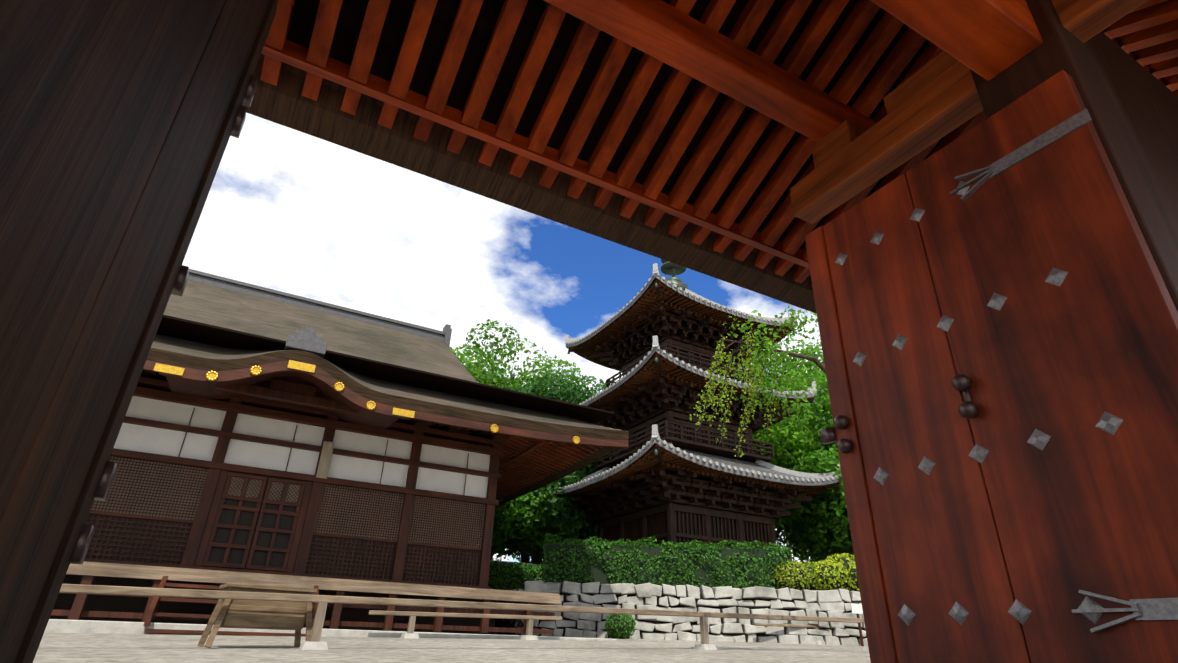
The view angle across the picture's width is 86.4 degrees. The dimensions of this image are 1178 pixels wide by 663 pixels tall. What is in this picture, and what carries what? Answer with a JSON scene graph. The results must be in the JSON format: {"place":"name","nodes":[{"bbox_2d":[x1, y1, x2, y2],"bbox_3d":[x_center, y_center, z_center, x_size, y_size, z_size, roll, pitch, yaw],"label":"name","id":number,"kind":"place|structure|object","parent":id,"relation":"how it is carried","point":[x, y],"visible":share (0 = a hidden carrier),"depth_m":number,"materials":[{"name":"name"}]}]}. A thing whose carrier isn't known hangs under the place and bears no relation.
{"place":"outdoors","nodes":[
{"label":"outdoors","id":0,"kind":"place"},
{"bbox_2d":[0,0,277,662],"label":"gate door","id":1,"kind":"structure","parent":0,"point":[117,119],"depth_m":1.16,"materials":[{"name":"brown wood"}]},
{"bbox_2d":[70,75,257,564],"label":"gate door knobs","id":2,"kind":"object","parent":1,"relation":"attached to","point":[79,553],"visible":0.65,"depth_m":1.66,"materials":[{"name":"black metal"}]},
{"bbox_2d":[49,477,496,634],"bbox_3d":[-10.598,7.257,18.857,12.100,3.595,11.900,15,-30,-25],"label":"lattice","id":3,"kind":"object","parent":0,"point":[64,601],"visible":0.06,"depth_m":14.60,"materials":[{"name":"brown wood"}]},
{"bbox_2d":[90,456,484,547],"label":"lattice panels","id":4,"kind":"object","parent":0,"point":[232,481],"visible":0.27,"depth_m":15.53,"materials":[{"name":"brown wood"}]},
{"bbox_2d":[178,398,500,585],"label":"wooden posts","id":5,"kind":"object","parent":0,"point":[197,551],"visible":0.31,"depth_m":15.09,"materials":[{"name":"brown wood"}]},
{"bbox_2d":[85,456,485,585],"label":"lattice wall panels","id":6,"kind":"object","parent":5,"relation":"attached to","point":[315,539],"visible":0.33,"depth_m":15.51,"materials":[{"name":"brown wood"}]},
{"bbox_2d":[84,377,503,588],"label":"horizontal beams","id":7,"kind":"structure","parent":5,"relation":"attached to","point":[242,471],"depth_m":15.49,"materials":[{"name":"brown wood"}]},
{"bbox_2d":[113,396,489,497],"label":"windows","id":8,"kind":"structure","parent":7,"relation":"attached to","point":[146,439],"depth_m":15.79,"materials":[{"name":"white paper"}]},
{"bbox_2d":[316,441,333,478],"bbox_3d":[-6.691,3.255,15.911,0.260,0.930,0.050,15,-30,-25],"label":"wooden sign","id":9,"kind":"object","parent":5,"relation":"attached to","point":[325,460],"visible":1,"depth_m":15.88,"materials":[{"name":"beige wood"}]},
{"bbox_2d":[151,280,622,430],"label":"hall roof","id":10,"kind":"structure","parent":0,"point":[220,307],"depth_m":19.17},
{"bbox_2d":[166,372,398,428],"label":"hall karahafu soffit","id":11,"kind":"structure","parent":10,"relation":"attached to","point":[363,417],"depth_m":14.98,"materials":[{"name":"brown wood"}]},
{"bbox_2d":[216,379,357,414],"bbox_3d":[-7.063,1.456,14.923,3.100,0.460,0.200,15,-30,-25],"label":"gable panel","id":12,"kind":"object","parent":11,"relation":"attached to","point":[290,392],"visible":0.77,"depth_m":14.83,"materials":[{"name":"brown wood"}]},
{"bbox_2d":[188,269,451,357],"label":"hall ridge tiles","id":13,"kind":"object","parent":10,"relation":"on","point":[308,340],"visible":0.58,"depth_m":22.58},
{"bbox_2d":[140,370,508,440],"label":"hall brackets","id":14,"kind":"object","parent":10,"relation":"attached to","point":[490,435],"visible":0.17,"depth_m":18.08,"materials":[{"name":"brown wood"}]},
{"bbox_2d":[137,315,613,444],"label":"roof eaves","id":15,"kind":"object","parent":10,"relation":"attached to","point":[189,330],"visible":0.18,"depth_m":15.94,"materials":[{"name":"black wood"}]},
{"bbox_2d":[142,370,620,498],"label":"hall rafters","id":16,"kind":"object","parent":10,"relation":"attached to","point":[524,462],"visible":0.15,"depth_m":19.62,"materials":[{"name":"brown wood"}]},
{"bbox_2d":[143,360,627,447],"bbox_3d":[-6.375,1.069,13.743,17.100,0.849,0.100,15,-30,-25],"label":"roof edge","id":17,"kind":"object","parent":10,"relation":"attached to","point":[319,374],"visible":0.73,"depth_m":14.28,"materials":[{"name":"brown wood"}]},
{"bbox_2d":[153,360,579,443],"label":"gold ornaments","id":18,"kind":"object","parent":17,"relation":"attached to","point":[256,371],"visible":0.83,"depth_m":13.81,"materials":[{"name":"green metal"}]},
{"bbox_2d":[146,348,628,505],"bbox_3d":[-10.602,4.096,20.637,17.200,0.880,17.200,15,-30,-25],"label":"hall roof edge","id":19,"kind":"object","parent":10,"relation":"attached to","point":[188,361],"visible":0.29,"depth_m":14.87,"materials":[{"name":"brown wood"}]},
{"bbox_2d":[33,633,870,662],"bbox_3d":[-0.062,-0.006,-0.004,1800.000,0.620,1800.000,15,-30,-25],"label":"ground","id":20,"kind":"structure","parent":0,"point":[106,648],"depth_m":8.74,"materials":[{"name":"beige sand"}]},
{"bbox_2d":[143,576,318,636],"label":"wooden steps","id":21,"kind":"structure","parent":20,"relation":"on","point":[152,614],"depth_m":11.78,"materials":[{"name":"brown wood"}]},
{"bbox_2d":[197,583,317,647],"bbox_3d":[-4.285,3.748,8.224,1.255,0.733,0.636,20,-32,-32],"label":"wooden stand","id":22,"kind":"object","parent":20,"relation":"on","point":[260,614],"visible":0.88,"depth_m":8.07,"materials":[{"name":"brown wood"}]},
{"bbox_2d":[66,561,560,604],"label":"veranda floor","id":23,"kind":"structure","parent":20,"relation":"on","point":[172,574],"depth_m":13.52,"materials":[{"name":"brown wood"}]},
{"bbox_2d":[44,619,616,640],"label":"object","id":24,"kind":"object","parent":20,"relation":"on","point":[77,626],"visible":0.27,"depth_m":11.54,"materials":[{"name":"grey stone"}]},
{"bbox_2d":[51,575,554,633],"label":"hall veranda posts","id":25,"kind":"object","parent":24,"relation":"on","point":[76,612],"visible":0.44,"depth_m":14.10,"materials":[{"name":"brown wood"}]},
{"bbox_2d":[59,584,868,649],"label":"fence rails","id":26,"kind":"object","parent":20,"relation":"on","point":[314,642],"visible":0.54,"depth_m":9.50,"materials":[{"name":"brown wood"}]},
{"bbox_2d":[605,614,635,638],"bbox_3d":[0.862,8.149,17.383,0.865,0.799,0.868,15,-30,-25],"label":"bush","id":27,"kind":"object","parent":20,"relation":"on","point":[619,626],"visible":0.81,"depth_m":17.14,"materials":[{"name":"green plant"}]},
{"bbox_2d":[494,580,867,645],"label":"retaining wall","id":28,"kind":"structure","parent":20,"relation":"on","point":[781,601],"depth_m":18.05,"materials":[{"name":"stone"}]},
{"bbox_2d":[488,558,542,589],"bbox_3d":[-2.288,9.524,23.753,4.149,1.486,1.824,12,-28,-20],"label":"hedge","id":29,"kind":"object","parent":28,"relation":"on","point":[510,576],"visible":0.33,"depth_m":22.97,"materials":[{"name":"green plant"}]},
{"bbox_2d":[449,319,597,398],"bbox_3d":[-5.361,6.754,34.425,10.952,15.970,13.170,-12,-30,26],"label":"tree","id":30,"kind":"object","parent":28,"relation":"on","point":[479,374],"visible":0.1,"depth_m":34.00,"materials":[{"name":"green plant"}]},
{"bbox_2d":[496,354,583,562],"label":"tree","id":31,"kind":"object","parent":28,"relation":"on","point":[560,362],"visible":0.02,"depth_m":41.22,"materials":[{"name":"green plant"}]},
{"bbox_2d":[493,385,608,562],"bbox_3d":[-2.899,7.574,30.016,9.309,10.702,8.502,2,-27,-1],"label":"tree","id":32,"kind":"object","parent":28,"relation":"on","point":[524,558],"depth_m":28.72,"materials":[{"name":"green plant"}]},
{"bbox_2d":[517,373,609,563],"bbox_3d":[-2.808,8.062,32.656,10.183,12.182,10.834,15,-30,-25],"label":"tree","id":33,"kind":"object","parent":28,"relation":"on","point":[573,393],"depth_m":32.81,"materials":[{"name":"green plant"}]},
{"bbox_2d":[557,376,616,401],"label":"tree","id":34,"kind":"object","parent":28,"relation":"on","point":[593,385],"depth_m":43.24,"materials":[{"name":"green plant"}]},
{"bbox_2d":[542,533,792,588],"bbox_3d":[2.405,7.366,19.756,7.760,1.638,1.783,2,-27,0],"label":"hedge","id":35,"kind":"object","parent":28,"relation":"on","point":[735,565],"visible":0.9,"depth_m":19.22,"materials":[{"name":"green plant"}]},
{"bbox_2d":[567,259,840,489],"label":"roof ornaments","id":36,"kind":"object","parent":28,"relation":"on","point":[670,268],"visible":0.27,"depth_m":29.96},
{"bbox_2d":[735,334,822,563],"bbox_3d":[9.422,8.322,36.399,12.606,15.696,13.440,15,-30,-25],"label":"tree","id":37,"kind":"object","parent":28,"relation":"on","point":[781,539],"depth_m":34.64,"materials":[{"name":"green plant"}]},
{"bbox_2d":[763,335,823,561],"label":"tree","id":38,"kind":"object","parent":28,"relation":"on","point":[798,369],"depth_m":43.09,"materials":[{"name":"green plant"}]},
{"bbox_2d":[752,366,837,563],"bbox_3d":[11.028,7.264,29.737,8.861,11.686,9.767,-6,-28,14],"label":"tree","id":39,"kind":"object","parent":28,"relation":"on","point":[797,446],"visible":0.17,"depth_m":28.61,"materials":[{"name":"green plant"}]},
{"bbox_2d":[760,339,836,559],"bbox_3d":[15.306,8.442,35.981,12.446,15.446,12.934,24,-34,-37],"label":"tree","id":40,"kind":"object","parent":28,"relation":"on","point":[802,351],"visible":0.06,"depth_m":35.43,"materials":[{"name":"green plant"}]},
{"bbox_2d":[774,379,834,542],"bbox_3d":[14.104,8.290,31.773,9.978,11.855,9.847,-6,-28,15],"label":"tree","id":41,"kind":"object","parent":28,"relation":"on","point":[827,449],"depth_m":31.97,"materials":[{"name":"green plant"}]},
{"bbox_2d":[772,553,859,591],"bbox_3d":[10.400,7.656,19.425,9.745,1.453,1.816,2,-27,0],"label":"yellow shrub row","id":42,"kind":"object","parent":28,"relation":"on","point":[826,562],"visible":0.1,"depth_m":18.84,"materials":[{"name":"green plant"}]},
{"bbox_2d":[781,448,854,562],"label":"tree","id":43,"kind":"object","parent":28,"relation":"on","point":[828,508],"visible":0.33,"depth_m":24.81,"materials":[{"name":"green plant"}]},
{"bbox_2d":[242,0,1177,313],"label":"gate rafters","id":44,"kind":"object","parent":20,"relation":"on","point":[542,108],"visible":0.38,"depth_m":4.03,"materials":[{"name":"brown wood"}]},
{"bbox_2d":[694,332,825,454],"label":"hanging branches","id":45,"kind":"object","parent":20,"relation":"on","point":[818,363],"visible":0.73,"depth_m":12.22,"materials":[{"name":"plant"}]},
{"bbox_2d":[857,614,863,645],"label":"notice posts","id":46,"kind":"object","parent":20,"relation":"on","point":[860,633],"visible":0.25,"depth_m":17.10,"materials":[{"name":"brown wood"}]},
{"bbox_2d":[851,604,862,613],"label":"notice boards","id":47,"kind":"object","parent":46,"relation":"attached to","point":[856,608],"visible":0.32,"depth_m":17.34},
{"bbox_2d":[182,113,822,561],"label":"sky","id":48,"kind":"structure","parent":0,"point":[286,209],"materials":[{"name":"white"}]},
{"bbox_2d":[490,560,540,568],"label":"garden wall tiles","id":49,"kind":"object","parent":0,"point":[513,564],"visible":0.07,"depth_m":24.81,"materials":[{"name":"grey tile"}]},
{"bbox_2d":[490,481,561,559],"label":"tree","id":50,"kind":"object","parent":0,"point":[507,524],"visible":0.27,"depth_m":24.91,"materials":[{"name":"green plant"}]},
{"bbox_2d":[503,461,603,563],"bbox_3d":[-1.397,8.504,27.385,6.414,6.732,6.162,15,-30,-25],"label":"tree","id":51,"kind":"object","parent":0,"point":[566,521],"visible":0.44,"depth_m":25.49,"materials":[{"name":"green plant"}]},
{"bbox_2d":[544,273,840,549],"bbox_3d":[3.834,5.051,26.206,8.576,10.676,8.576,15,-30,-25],"label":"pagoda","id":52,"kind":"object","parent":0,"point":[669,421],"visible":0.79,"depth_m":24.27,"materials":[{"name":"brown wood"}]},
{"bbox_2d":[542,263,840,489],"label":"roof edge tiles","id":53,"kind":"object","parent":52,"relation":"attached to","point":[655,433],"visible":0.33,"depth_m":24.32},
{"bbox_2d":[560,279,838,504],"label":"pagoda rafters","id":54,"kind":"object","parent":52,"relation":"attached to","point":[648,373],"visible":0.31,"depth_m":24.64,"materials":[{"name":"brown wood"}]},
{"bbox_2d":[690,305,831,459],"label":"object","id":55,"kind":"object","parent":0,"point":[769,353],"visible":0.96,"depth_m":12.09,"materials":[{"name":"green plant"}]},
{"bbox_2d":[969,0,1177,311],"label":"gate posts","id":56,"kind":"object","parent":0,"point":[1130,103],"visible":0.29,"depth_m":2.88,"materials":[{"name":"brown wood"}]},
{"bbox_2d":[544,0,1042,141],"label":"gate beams","id":57,"kind":"structure","parent":56,"relation":"on","point":[987,40],"depth_m":3.51,"materials":[{"name":"brown wood"}]},
{"bbox_2d":[790,0,1147,223],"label":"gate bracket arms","id":58,"kind":"object","parent":56,"relation":"attached to","point":[934,100],"visible":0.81,"depth_m":3.62},
{"bbox_2d":[805,70,1177,662],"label":"gate door","id":59,"kind":"structure","parent":56,"relation":"attached to","point":[1063,517],"depth_m":2.49,"materials":[{"name":"brown wood"}]},
{"bbox_2d":[820,374,979,452],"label":"door knobs","id":60,"kind":"object","parent":59,"relation":"attached to","point":[968,408],"visible":1,"depth_m":2.63,"materials":[{"name":"black metal"}]},
{"bbox_2d":[835,108,1177,632],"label":"metal door fittings","id":61,"kind":"object","parent":59,"relation":"attached to","point":[1140,609],"visible":1,"depth_m":2.50,"materials":[{"name":"grey metal"}]}
]}

